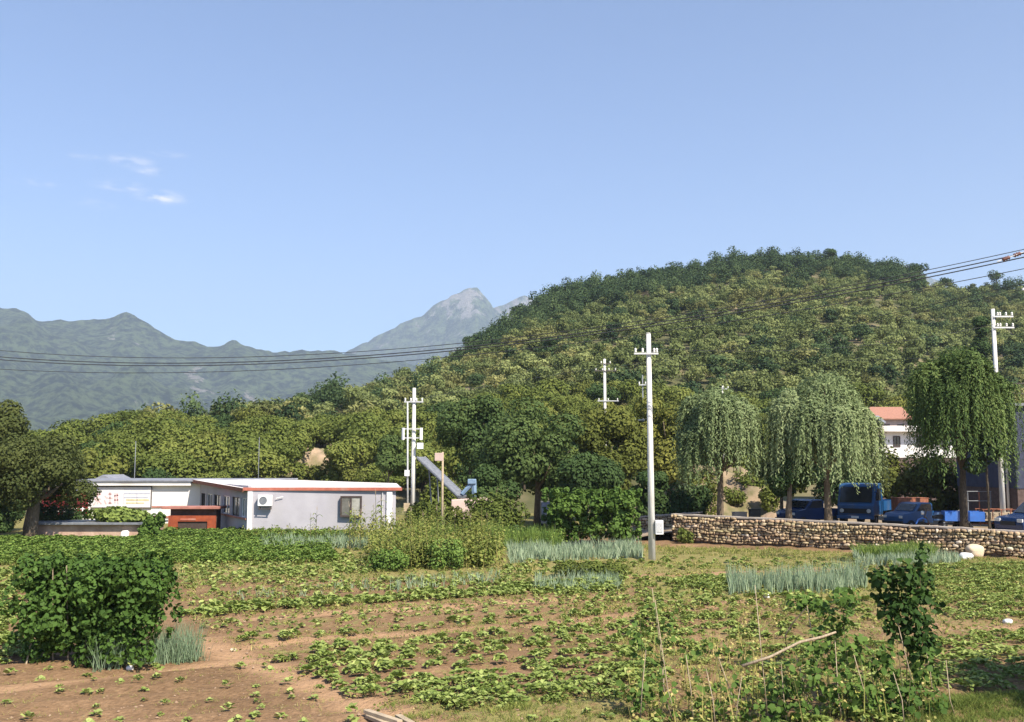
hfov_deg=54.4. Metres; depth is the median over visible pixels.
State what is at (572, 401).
chestnut tree
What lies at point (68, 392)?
mountain
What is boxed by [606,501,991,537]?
yard
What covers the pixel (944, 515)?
cargo tricycle
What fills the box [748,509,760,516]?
bin
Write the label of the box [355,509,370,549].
corn plant
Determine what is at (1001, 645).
sweet potato plant
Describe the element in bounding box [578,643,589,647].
cabbage plant
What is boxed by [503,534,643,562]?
onion bed
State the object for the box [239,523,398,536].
tall weeds
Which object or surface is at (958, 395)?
willow tree
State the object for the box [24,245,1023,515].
hill
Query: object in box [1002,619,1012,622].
plastic sack
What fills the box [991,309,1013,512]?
utility pole
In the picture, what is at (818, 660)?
sweet potato plant
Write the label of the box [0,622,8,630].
cabbage plant
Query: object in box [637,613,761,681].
dry stalks
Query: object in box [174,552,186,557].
carrot plant
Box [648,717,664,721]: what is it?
cabbage plant
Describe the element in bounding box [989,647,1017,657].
sweet potato plant
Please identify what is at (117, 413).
chestnut tree
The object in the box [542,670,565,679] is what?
sweet potato plant
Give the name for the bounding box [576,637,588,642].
cabbage plant
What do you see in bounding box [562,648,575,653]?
cabbage plant
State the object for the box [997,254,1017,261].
strain insulator
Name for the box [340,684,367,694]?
sweet potato plant
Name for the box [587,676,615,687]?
sweet potato plant
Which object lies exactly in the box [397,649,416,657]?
cabbage plant
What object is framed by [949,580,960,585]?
sweet potato plant
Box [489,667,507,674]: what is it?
sweet potato plant
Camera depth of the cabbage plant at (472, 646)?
23.12 m
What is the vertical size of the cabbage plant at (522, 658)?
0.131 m
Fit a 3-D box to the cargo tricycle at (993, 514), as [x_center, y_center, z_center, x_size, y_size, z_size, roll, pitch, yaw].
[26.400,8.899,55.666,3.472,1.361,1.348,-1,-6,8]
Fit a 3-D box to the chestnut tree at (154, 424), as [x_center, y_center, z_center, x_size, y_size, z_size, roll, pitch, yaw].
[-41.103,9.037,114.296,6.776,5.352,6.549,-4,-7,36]
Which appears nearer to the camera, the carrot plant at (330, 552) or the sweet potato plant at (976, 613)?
the sweet potato plant at (976, 613)
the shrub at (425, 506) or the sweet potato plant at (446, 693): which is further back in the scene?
the shrub at (425, 506)
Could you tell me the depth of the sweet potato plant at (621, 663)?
20.63 m
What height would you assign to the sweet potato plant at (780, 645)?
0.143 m
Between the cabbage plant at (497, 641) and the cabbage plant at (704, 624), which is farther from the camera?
the cabbage plant at (704, 624)
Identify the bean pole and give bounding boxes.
[640,652,645,717]
[652,589,666,702]
[655,601,676,721]
[660,644,672,720]
[686,656,693,718]
[706,669,714,721]
[718,656,740,717]
[736,677,741,720]
[755,587,767,715]
[781,664,786,719]
[807,607,822,704]
[835,643,841,716]
[854,656,873,721]
[893,672,903,721]
[898,625,920,711]
[946,662,954,713]
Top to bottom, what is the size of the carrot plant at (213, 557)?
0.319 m
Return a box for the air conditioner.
[258,495,272,509]
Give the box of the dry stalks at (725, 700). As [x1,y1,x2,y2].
[626,635,935,721]
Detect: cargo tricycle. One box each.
[915,508,984,527]
[952,508,1012,528]
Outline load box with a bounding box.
[890,497,928,524]
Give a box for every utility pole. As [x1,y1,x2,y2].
[402,388,422,503]
[595,359,618,444]
[634,334,662,559]
[638,375,645,472]
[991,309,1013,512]
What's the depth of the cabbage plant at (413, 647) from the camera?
22.68 m
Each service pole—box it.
[404,402,409,511]
[435,452,443,520]
[1005,447,1009,511]
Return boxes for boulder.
[965,544,983,556]
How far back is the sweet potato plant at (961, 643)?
23.24 m
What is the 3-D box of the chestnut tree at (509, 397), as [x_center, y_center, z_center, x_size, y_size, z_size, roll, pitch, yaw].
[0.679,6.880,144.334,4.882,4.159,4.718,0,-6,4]
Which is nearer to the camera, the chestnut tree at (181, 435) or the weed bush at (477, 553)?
the weed bush at (477, 553)
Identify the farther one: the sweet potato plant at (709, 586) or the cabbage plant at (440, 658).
the sweet potato plant at (709, 586)
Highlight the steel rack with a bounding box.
[967,491,991,524]
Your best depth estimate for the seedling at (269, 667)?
20.68 m
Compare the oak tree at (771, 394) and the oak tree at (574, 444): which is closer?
the oak tree at (574, 444)
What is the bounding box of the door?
[178,522,206,529]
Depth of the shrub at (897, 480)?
70.52 m
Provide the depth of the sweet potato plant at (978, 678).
19.52 m
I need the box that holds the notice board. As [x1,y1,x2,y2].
[91,486,151,507]
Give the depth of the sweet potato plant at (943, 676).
19.64 m
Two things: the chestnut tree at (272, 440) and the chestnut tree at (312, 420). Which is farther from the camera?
the chestnut tree at (312, 420)
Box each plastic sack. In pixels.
[120,530,128,535]
[126,665,133,669]
[959,552,973,558]
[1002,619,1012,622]
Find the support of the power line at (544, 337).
attached to the utility pole
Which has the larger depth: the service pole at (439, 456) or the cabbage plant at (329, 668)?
the service pole at (439, 456)
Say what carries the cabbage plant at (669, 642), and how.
on the ground at (65, 701)
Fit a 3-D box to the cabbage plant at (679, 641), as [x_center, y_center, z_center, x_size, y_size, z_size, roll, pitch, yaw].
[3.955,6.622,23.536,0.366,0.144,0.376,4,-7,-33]
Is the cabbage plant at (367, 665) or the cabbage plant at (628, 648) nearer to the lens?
the cabbage plant at (367, 665)
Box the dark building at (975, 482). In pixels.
[956,383,1023,522]
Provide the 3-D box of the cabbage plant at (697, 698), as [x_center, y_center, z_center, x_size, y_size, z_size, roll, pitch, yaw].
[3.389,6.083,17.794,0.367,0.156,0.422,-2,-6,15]
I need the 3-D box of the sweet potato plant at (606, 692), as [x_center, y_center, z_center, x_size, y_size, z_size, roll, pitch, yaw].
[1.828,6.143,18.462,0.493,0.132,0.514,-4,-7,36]
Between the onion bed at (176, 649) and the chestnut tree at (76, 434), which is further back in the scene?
the chestnut tree at (76, 434)
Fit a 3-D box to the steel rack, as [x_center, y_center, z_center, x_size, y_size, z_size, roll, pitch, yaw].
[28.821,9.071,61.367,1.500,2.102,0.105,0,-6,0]
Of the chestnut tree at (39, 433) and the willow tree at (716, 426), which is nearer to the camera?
the willow tree at (716, 426)
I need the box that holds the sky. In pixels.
[0,0,1023,352]
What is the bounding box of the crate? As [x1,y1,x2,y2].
[732,512,746,516]
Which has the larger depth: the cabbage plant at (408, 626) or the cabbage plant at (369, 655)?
the cabbage plant at (408, 626)
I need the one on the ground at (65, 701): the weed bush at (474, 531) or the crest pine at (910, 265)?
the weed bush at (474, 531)
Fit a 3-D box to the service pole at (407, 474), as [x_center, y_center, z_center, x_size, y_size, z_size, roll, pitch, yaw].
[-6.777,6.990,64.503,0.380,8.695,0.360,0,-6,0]
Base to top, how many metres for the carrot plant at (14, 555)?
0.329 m
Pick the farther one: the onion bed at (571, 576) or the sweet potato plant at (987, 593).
the onion bed at (571, 576)
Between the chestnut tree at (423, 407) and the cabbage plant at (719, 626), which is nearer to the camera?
the cabbage plant at (719, 626)
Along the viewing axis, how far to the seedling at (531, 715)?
16.99 m
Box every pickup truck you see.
[775,499,837,520]
[882,502,947,525]
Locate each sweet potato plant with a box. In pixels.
[0,646,20,657]
[0,657,11,663]
[3,639,29,648]
[10,648,31,655]
[20,655,44,662]
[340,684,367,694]
[357,683,387,694]
[362,682,380,691]
[385,680,418,693]
[393,681,421,692]
[402,678,423,687]
[411,683,432,689]
[411,689,443,700]
[415,672,434,679]
[416,691,446,702]
[421,676,448,685]
[424,679,447,689]
[428,685,451,694]
[430,690,452,701]
[438,691,477,705]
[440,675,461,683]
[441,698,472,708]
[448,667,475,675]
[448,684,473,697]
[452,674,481,683]
[461,682,489,693]
[462,676,488,684]
[462,687,487,696]
[470,669,498,682]
[471,695,499,705]
[474,673,506,682]
[476,687,505,696]
[486,680,508,691]
[488,685,513,697]
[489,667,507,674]
[489,675,516,682]
[497,692,530,702]
[498,680,520,692]
[502,697,524,706]
[509,672,529,680]
[514,682,548,695]
[521,657,552,668]
[524,670,553,680]
[527,663,550,670]
[530,673,551,680]
[530,681,564,692]
[531,679,551,689]
[537,665,557,672]
[538,694,562,703]
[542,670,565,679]
[545,692,568,701]
[546,655,577,668]
[550,679,576,690]
[552,660,567,666]
[552,685,584,694]
[565,668,586,675]
[566,656,588,667]
[568,674,592,685]
[569,679,592,688]
[583,685,609,695]
[585,654,610,662]
[585,677,615,688]
[587,662,612,670]
[587,665,612,673]
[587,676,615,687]
[598,672,618,680]
[598,688,619,698]
[602,661,628,670]
[609,649,638,659]
[611,671,640,680]
[612,684,636,694]
[613,667,634,674]
[618,660,645,667]
[621,669,646,681]
[632,660,659,669]
[636,685,658,692]
[641,667,655,674]
[663,578,682,583]
[677,583,693,587]
[692,581,709,585]
[700,584,719,589]
[711,582,727,586]
[737,641,763,648]
[739,675,763,683]
[742,659,772,668]
[742,685,760,694]
[758,644,776,650]
[761,673,784,682]
[761,684,791,694]
[763,701,782,709]
[765,661,795,669]
[768,643,793,650]
[770,652,789,657]
[780,658,796,663]
[786,644,806,652]
[792,674,816,682]
[793,712,826,721]
[797,650,822,659]
[800,713,834,721]
[801,668,831,676]
[809,657,830,662]
[811,704,848,720]
[844,678,859,685]
[847,707,886,721]
[851,648,875,656]
[853,666,876,674]
[861,693,888,702]
[864,672,889,680]
[870,640,888,646]
[876,712,902,721]
[879,680,904,688]
[886,669,909,677]
[918,680,945,687]
[920,672,943,683]
[927,671,949,682]
[930,636,950,642]
[933,660,964,667]
[934,599,954,604]
[934,665,958,673]
[935,644,946,653]
[936,595,951,599]
[936,638,957,646]
[937,653,964,661]
[941,610,961,615]
[942,607,958,612]
[944,670,971,677]
[945,585,959,587]
[945,634,963,639]
[945,676,981,689]
[948,595,967,600]
[948,647,971,653]
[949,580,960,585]
[951,587,972,592]
[951,640,979,648]
[952,649,977,657]
[955,614,972,618]
[955,663,978,670]
[956,601,973,607]
[957,593,973,596]
[958,606,978,611]
[959,634,981,640]
[963,611,982,616]
[963,652,989,659]
[963,657,994,666]
[963,680,986,687]
[964,584,979,587]
[964,669,990,677]
[967,629,989,634]
[969,675,987,682]
[970,611,990,617]
[970,638,991,644]
[973,598,992,602]
[973,605,989,609]
[975,592,995,596]
[975,649,1002,656]
[976,586,995,591]
[976,673,1007,680]
[977,633,996,639]
[980,657,1001,663]
[982,607,1000,612]
[982,642,1003,647]
[982,679,1018,691]
[985,636,1006,642]
[986,596,1000,601]
[986,665,1007,672]
[987,602,1005,608]
[988,582,1002,586]
[988,614,1004,619]
[989,628,1013,634]
[989,643,1019,653]
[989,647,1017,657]
[994,585,1012,590]
[997,592,1013,596]
[997,609,1019,615]
[1000,670,1023,679]
[1001,582,1015,586]
[1002,601,1021,606]
[1003,634,1023,641]
[1004,655,1023,664]
[1006,664,1023,671]
[1010,610,1023,615]
[1012,644,1023,652]
[1014,630,1023,634]
[1015,590,1023,593]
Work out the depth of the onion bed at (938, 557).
43.91 m
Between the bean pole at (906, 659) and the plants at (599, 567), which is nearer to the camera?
the bean pole at (906, 659)
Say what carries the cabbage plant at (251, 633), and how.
on the ground at (65, 701)
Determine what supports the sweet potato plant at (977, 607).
on the ground at (65, 701)
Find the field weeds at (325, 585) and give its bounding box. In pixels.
[1,559,592,636]
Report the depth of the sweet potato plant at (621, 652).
21.68 m
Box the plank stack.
[363,709,413,721]
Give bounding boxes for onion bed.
[80,617,212,671]
[259,529,395,548]
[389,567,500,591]
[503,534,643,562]
[531,563,623,592]
[725,556,869,594]
[852,546,961,567]
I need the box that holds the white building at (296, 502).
[76,478,401,532]
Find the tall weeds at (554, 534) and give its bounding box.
[429,521,567,546]
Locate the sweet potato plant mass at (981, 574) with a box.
[9,533,1023,583]
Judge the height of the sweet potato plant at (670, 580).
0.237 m
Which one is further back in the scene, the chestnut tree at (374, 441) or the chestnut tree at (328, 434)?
the chestnut tree at (328, 434)
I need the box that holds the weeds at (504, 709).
[383,688,646,721]
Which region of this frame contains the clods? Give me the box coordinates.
[0,558,1022,721]
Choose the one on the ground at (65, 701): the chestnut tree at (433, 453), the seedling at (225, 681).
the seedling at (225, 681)
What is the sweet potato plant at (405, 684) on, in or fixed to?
on the ground at (65, 701)
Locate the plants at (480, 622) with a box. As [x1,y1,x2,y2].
[211,612,631,657]
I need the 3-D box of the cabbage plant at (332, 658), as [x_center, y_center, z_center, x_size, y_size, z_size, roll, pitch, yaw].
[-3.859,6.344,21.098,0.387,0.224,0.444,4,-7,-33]
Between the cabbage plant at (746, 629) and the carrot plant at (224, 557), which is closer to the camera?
the cabbage plant at (746, 629)
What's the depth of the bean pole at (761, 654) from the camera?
16.87 m
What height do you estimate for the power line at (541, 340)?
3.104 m
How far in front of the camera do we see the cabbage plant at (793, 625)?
26.12 m
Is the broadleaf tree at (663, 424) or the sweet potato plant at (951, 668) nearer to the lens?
the sweet potato plant at (951, 668)
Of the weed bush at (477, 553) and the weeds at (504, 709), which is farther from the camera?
the weed bush at (477, 553)
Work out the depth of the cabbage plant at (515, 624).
26.15 m
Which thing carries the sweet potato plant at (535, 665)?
on the ground at (65, 701)
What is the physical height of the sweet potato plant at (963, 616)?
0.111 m
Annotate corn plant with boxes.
[310,507,322,539]
[343,501,361,548]
[346,516,359,548]
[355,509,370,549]
[365,505,377,541]
[367,492,383,537]
[434,505,450,545]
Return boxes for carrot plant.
[1,551,15,556]
[8,554,21,560]
[13,549,25,553]
[29,551,43,556]
[43,549,55,553]
[69,551,81,556]
[73,546,84,549]
[125,548,138,554]
[129,552,144,557]
[173,555,184,561]
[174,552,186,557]
[180,548,193,553]
[182,555,197,562]
[194,555,211,561]
[203,556,215,561]
[212,558,226,562]
[215,554,228,560]
[226,549,237,554]
[227,555,236,561]
[236,553,251,560]
[251,553,264,559]
[262,556,276,561]
[266,552,282,560]
[284,554,296,560]
[311,548,323,552]
[313,553,325,559]
[315,556,331,561]
[325,550,337,556]
[326,554,337,559]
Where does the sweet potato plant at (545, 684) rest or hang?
on the ground at (65, 701)
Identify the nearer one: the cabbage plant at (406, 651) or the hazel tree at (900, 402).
the cabbage plant at (406, 651)
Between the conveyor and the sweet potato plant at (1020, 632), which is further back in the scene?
the conveyor
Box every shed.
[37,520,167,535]
[95,474,129,478]
[161,506,226,529]
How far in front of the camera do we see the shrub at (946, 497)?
69.75 m
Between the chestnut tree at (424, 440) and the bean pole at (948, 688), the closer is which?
the bean pole at (948, 688)
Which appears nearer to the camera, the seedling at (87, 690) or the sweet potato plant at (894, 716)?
the sweet potato plant at (894, 716)
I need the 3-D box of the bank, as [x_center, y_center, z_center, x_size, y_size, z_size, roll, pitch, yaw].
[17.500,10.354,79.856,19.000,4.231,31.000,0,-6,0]
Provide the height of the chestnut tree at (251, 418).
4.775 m
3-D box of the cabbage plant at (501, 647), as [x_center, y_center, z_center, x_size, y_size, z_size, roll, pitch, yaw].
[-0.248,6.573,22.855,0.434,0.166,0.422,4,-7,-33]
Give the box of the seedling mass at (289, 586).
[178,552,811,596]
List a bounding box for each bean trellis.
[0,549,184,668]
[541,486,643,544]
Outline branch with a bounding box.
[741,631,835,666]
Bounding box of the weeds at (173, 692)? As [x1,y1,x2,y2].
[0,658,368,721]
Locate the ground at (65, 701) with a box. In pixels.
[0,513,1023,721]
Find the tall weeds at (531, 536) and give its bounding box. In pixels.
[426,518,564,550]
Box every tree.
[0,399,31,441]
[0,432,101,536]
[21,429,47,438]
[44,427,91,445]
[50,418,93,433]
[77,440,102,455]
[79,446,131,478]
[83,413,123,433]
[85,427,103,443]
[88,439,147,475]
[90,420,131,437]
[95,426,121,447]
[106,411,130,420]
[106,426,139,449]
[112,426,130,434]
[117,417,136,424]
[120,409,149,420]
[120,430,177,460]
[123,416,185,439]
[125,450,180,477]
[135,411,164,421]
[137,449,218,477]
[141,438,193,458]
[141,466,175,477]
[152,409,182,416]
[153,423,198,446]
[163,410,192,420]
[168,414,187,421]
[176,434,233,471]
[177,421,195,425]
[183,414,218,425]
[186,420,227,437]
[194,431,228,442]
[194,471,230,477]
[209,422,229,427]
[211,413,233,426]
[211,424,261,438]
[213,431,270,464]
[215,465,250,477]
[219,448,296,477]
[222,438,277,460]
[224,420,248,426]
[232,405,267,420]
[235,435,283,444]
[238,416,261,424]
[249,414,293,431]
[261,426,315,474]
[268,441,300,477]
[279,426,309,467]
[286,420,323,442]
[303,418,321,447]
[307,414,338,448]
[310,417,338,444]
[318,420,347,443]
[321,416,349,428]
[322,434,376,470]
[334,412,353,417]
[334,412,387,441]
[337,462,362,481]
[341,422,389,466]
[349,420,388,463]
[351,405,387,419]
[352,462,380,481]
[363,436,383,463]
[364,412,392,428]
[367,470,406,492]
[374,434,410,482]
[378,438,434,453]
[380,409,409,425]
[387,422,429,437]
[388,426,434,442]
[402,447,447,493]
[403,409,437,432]
[410,403,434,415]
[410,448,444,488]
[423,441,442,449]
[424,400,453,414]
[434,394,507,490]
[438,446,473,487]
[453,462,472,486]
[466,462,522,500]
[470,395,586,525]
[471,391,503,402]
[495,398,521,411]
[498,382,529,400]
[503,394,525,407]
[515,405,554,422]
[520,401,562,423]
[521,418,547,428]
[522,387,558,397]
[525,393,569,417]
[530,392,556,408]
[533,376,573,396]
[537,422,567,433]
[542,413,549,422]
[555,451,626,511]
[558,394,580,413]
[559,403,593,421]
[564,444,582,456]
[565,425,584,453]
[568,405,653,501]
[569,379,602,395]
[569,391,590,405]
[579,398,602,410]
[585,381,622,401]
[590,401,632,418]
[606,379,624,404]
[610,446,644,479]
[615,379,656,403]
[627,392,656,404]
[630,401,670,416]
[630,470,670,515]
[632,395,685,498]
[643,382,668,398]
[655,385,694,404]
[669,382,766,515]
[733,391,759,409]
[754,450,801,508]
[756,398,771,410]
[758,386,790,402]
[758,413,768,425]
[758,431,774,448]
[759,367,891,520]
[760,407,768,412]
[767,453,812,518]
[810,457,870,519]
[846,382,886,406]
[876,395,915,410]
[876,404,902,407]
[902,345,1023,526]
[962,429,1003,528]
[970,315,993,370]
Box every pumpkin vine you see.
[81,506,150,521]
[137,511,165,535]
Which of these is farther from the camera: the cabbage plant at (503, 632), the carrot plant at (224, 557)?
the carrot plant at (224, 557)
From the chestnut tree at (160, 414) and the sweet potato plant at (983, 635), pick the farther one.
the chestnut tree at (160, 414)
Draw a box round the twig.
[784,608,805,646]
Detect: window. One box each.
[202,493,204,505]
[207,494,211,505]
[215,494,219,505]
[223,496,229,513]
[233,497,239,515]
[242,498,245,516]
[340,496,361,516]
[893,436,900,446]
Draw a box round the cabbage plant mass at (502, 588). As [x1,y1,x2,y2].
[0,542,929,625]
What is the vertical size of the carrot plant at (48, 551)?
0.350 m
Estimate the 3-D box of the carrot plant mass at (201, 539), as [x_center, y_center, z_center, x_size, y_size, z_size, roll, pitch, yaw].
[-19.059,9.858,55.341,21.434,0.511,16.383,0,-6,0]
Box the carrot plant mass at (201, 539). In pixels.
[0,526,368,552]
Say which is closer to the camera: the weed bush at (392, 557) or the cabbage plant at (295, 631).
the cabbage plant at (295, 631)
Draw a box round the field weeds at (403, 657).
[199,596,897,721]
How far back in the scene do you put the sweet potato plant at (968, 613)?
28.31 m
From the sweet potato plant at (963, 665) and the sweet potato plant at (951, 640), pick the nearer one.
the sweet potato plant at (963, 665)
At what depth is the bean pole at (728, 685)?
16.84 m
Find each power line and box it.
[0,249,1023,357]
[0,257,1023,365]
[2,268,1023,372]
[3,253,1023,363]
[425,368,594,397]
[604,289,1021,367]
[608,283,1023,367]
[637,355,1007,367]
[658,324,993,350]
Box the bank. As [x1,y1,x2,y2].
[632,465,785,525]
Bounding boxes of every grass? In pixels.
[642,543,1023,570]
[848,539,939,558]
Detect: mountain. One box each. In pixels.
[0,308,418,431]
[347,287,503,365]
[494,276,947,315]
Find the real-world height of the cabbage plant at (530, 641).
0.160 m
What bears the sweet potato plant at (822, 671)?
on the ground at (65, 701)
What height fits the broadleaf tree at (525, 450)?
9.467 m
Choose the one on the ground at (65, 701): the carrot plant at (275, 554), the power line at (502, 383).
the carrot plant at (275, 554)
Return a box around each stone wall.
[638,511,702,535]
[671,513,1023,557]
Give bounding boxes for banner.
[42,495,87,513]
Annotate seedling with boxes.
[0,699,12,703]
[3,668,17,672]
[20,710,34,718]
[34,675,45,680]
[80,687,93,693]
[84,717,94,721]
[89,709,102,714]
[113,716,124,721]
[130,674,143,680]
[151,664,163,670]
[151,672,162,677]
[220,701,235,709]
[222,679,232,685]
[231,714,242,719]
[234,662,246,666]
[249,710,262,717]
[256,703,264,708]
[263,665,275,671]
[274,712,287,717]
[286,687,295,692]
[298,717,308,721]
[314,684,324,689]
[344,714,359,721]
[345,702,357,711]
[526,714,538,720]
[582,707,590,712]
[599,712,615,717]
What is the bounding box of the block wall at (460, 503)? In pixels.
[451,497,491,518]
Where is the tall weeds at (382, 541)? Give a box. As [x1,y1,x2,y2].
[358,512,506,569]
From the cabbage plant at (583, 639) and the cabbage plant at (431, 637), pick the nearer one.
the cabbage plant at (583, 639)
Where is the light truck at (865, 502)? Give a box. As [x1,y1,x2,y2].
[833,483,890,522]
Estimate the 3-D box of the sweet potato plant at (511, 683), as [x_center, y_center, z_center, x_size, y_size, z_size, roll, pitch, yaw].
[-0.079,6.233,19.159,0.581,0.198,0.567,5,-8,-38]
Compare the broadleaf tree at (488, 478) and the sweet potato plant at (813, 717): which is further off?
the broadleaf tree at (488, 478)
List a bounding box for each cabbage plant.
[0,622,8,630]
[0,629,8,635]
[1,642,20,647]
[237,635,246,639]
[244,631,259,636]
[262,633,272,638]
[271,654,284,660]
[278,632,294,637]
[286,652,299,660]
[288,628,301,634]
[297,664,314,670]
[308,643,325,650]
[308,656,320,662]
[312,670,327,675]
[314,663,325,667]
[315,640,329,647]
[315,647,330,656]
[316,650,332,656]
[319,663,339,673]
[322,655,339,665]
[323,672,341,679]
[330,678,348,688]
[332,649,343,656]
[334,637,345,645]
[336,626,347,633]
[336,640,354,647]
[338,657,351,664]
[341,653,357,662]
[342,663,356,673]
[343,627,358,633]
[343,650,355,654]
[346,645,361,650]
[350,668,366,674]
[352,657,369,665]
[353,649,366,656]
[353,676,365,684]
[355,661,372,670]
[356,638,371,642]
[359,652,377,660]
[364,672,383,683]
[365,674,382,682]
[370,645,388,654]
[373,657,390,665]
[374,649,391,658]
[377,660,395,669]
[380,638,393,645]
[383,676,396,681]
[387,644,399,650]
[388,669,407,678]
[389,624,401,629]
[392,658,403,666]
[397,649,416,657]
[399,660,416,667]
[402,625,413,629]
[404,638,419,644]
[404,644,420,651]
[405,651,415,657]
[409,671,427,679]
[413,636,424,643]
[414,622,429,629]
[422,660,433,666]
[424,648,440,655]
[425,635,441,642]
[426,658,439,664]
[433,643,446,649]
[434,631,447,638]
[435,621,445,625]
[436,655,448,664]
[443,637,453,641]
[451,659,471,667]
[452,644,467,651]
[455,650,467,655]
[456,615,470,624]
[457,638,471,644]
[460,631,474,638]
[463,642,479,649]
[467,653,484,662]
[476,631,490,637]
[480,638,496,645]
[480,646,495,653]
[488,626,503,634]
[490,639,501,645]
[491,652,508,660]
[494,643,508,650]
[498,630,507,634]
[499,637,510,642]
[511,622,519,626]
[514,655,528,661]
[515,635,524,639]
[523,639,534,644]
[527,649,538,656]
[533,640,550,646]
[533,651,548,658]
[537,635,552,641]
[543,648,552,652]
[545,626,554,630]
[553,628,567,635]
[553,640,565,645]
[559,633,568,636]
[562,636,572,640]
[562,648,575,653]
[573,622,589,628]
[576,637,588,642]
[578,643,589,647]
[583,627,597,634]
[585,647,601,654]
[596,628,607,633]
[596,640,604,645]
[596,645,610,651]
[606,643,619,650]
[610,632,624,638]
[616,619,628,624]
[617,627,630,633]
[618,644,629,649]
[624,646,637,652]
[631,718,647,721]
[633,627,645,633]
[638,619,648,624]
[642,631,651,637]
[646,626,661,632]
[648,616,661,622]
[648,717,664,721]
[657,666,676,675]
[661,648,675,655]
[662,638,676,646]
[670,638,684,644]
[675,629,684,636]
[679,627,689,632]
[679,709,696,718]
[682,653,698,662]
[688,717,708,721]
[692,644,707,652]
[693,697,710,708]
[695,629,707,634]
[697,656,710,662]
[699,622,709,628]
[711,711,728,717]
[712,623,723,627]
[720,662,734,669]
[723,651,737,658]
[725,716,741,721]
[726,633,739,639]
[729,629,742,634]
[736,700,753,706]
[741,632,755,637]
[742,627,753,632]
[746,622,761,627]
[756,630,772,638]
[775,628,793,635]
[776,623,786,627]
[786,621,799,626]
[786,635,804,641]
[808,619,820,624]
[817,625,829,630]
[848,623,862,628]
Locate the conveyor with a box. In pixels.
[416,456,466,508]
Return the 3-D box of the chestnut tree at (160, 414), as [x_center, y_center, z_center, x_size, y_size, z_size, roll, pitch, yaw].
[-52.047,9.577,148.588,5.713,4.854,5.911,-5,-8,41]
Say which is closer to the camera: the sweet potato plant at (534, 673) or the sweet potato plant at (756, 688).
the sweet potato plant at (756, 688)
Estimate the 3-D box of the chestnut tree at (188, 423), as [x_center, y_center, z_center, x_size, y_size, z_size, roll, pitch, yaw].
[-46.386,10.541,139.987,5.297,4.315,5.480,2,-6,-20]
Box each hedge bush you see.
[0,495,14,532]
[3,498,26,524]
[39,500,88,520]
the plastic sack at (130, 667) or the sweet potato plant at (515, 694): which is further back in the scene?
the plastic sack at (130, 667)
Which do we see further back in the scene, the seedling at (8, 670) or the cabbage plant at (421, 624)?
the cabbage plant at (421, 624)
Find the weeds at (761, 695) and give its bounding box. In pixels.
[596,633,903,721]
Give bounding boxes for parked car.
[994,502,1023,529]
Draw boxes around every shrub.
[289,462,308,478]
[307,463,326,479]
[320,462,340,480]
[404,499,447,534]
[419,474,468,524]
[445,506,493,530]
[464,492,530,528]
[506,524,548,539]
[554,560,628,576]
[665,482,713,514]
[675,527,694,543]
[678,468,724,489]
[687,478,717,514]
[723,486,747,505]
[727,455,756,471]
[732,470,764,489]
[758,481,779,512]
[779,461,816,496]
[867,446,924,515]
[899,452,958,510]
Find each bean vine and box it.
[616,602,716,720]
[693,637,758,719]
[740,645,825,721]
[785,586,861,667]
[803,587,883,720]
[860,644,952,721]
[866,541,945,705]
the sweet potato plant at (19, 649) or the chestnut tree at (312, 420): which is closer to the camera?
the sweet potato plant at (19, 649)
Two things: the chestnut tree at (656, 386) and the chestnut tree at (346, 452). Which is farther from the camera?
the chestnut tree at (656, 386)
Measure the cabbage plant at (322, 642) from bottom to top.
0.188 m
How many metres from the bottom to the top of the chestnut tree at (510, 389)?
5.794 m
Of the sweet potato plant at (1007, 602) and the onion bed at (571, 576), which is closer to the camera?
the sweet potato plant at (1007, 602)
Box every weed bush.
[364,547,409,571]
[403,539,436,568]
[424,538,467,570]
[450,521,490,559]
[462,539,495,566]
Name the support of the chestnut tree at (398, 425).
on the hill
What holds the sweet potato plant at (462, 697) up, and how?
on the ground at (65, 701)
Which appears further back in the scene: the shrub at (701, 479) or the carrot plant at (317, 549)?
the shrub at (701, 479)
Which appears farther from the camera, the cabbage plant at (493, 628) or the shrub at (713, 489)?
the shrub at (713, 489)
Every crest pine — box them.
[823,248,836,259]
[905,262,928,272]
[987,269,1002,286]
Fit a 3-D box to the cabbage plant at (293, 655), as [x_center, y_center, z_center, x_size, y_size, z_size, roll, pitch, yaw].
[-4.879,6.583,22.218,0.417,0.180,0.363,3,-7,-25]
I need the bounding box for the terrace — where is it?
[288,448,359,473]
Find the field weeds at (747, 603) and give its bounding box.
[559,556,1023,640]
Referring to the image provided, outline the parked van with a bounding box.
[539,501,549,525]
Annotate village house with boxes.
[850,426,956,500]
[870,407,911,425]
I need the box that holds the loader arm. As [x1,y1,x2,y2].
[461,479,476,494]
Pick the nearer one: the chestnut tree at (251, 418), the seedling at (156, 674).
the seedling at (156, 674)
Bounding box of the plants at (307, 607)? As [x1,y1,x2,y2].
[1,541,554,622]
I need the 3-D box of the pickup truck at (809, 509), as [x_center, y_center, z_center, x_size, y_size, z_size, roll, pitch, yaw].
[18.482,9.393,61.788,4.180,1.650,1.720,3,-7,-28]
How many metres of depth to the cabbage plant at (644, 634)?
24.41 m
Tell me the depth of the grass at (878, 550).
45.78 m
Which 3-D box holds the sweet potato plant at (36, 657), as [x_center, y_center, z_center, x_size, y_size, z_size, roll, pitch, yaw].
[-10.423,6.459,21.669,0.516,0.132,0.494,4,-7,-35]
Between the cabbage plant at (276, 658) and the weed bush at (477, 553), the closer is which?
the cabbage plant at (276, 658)

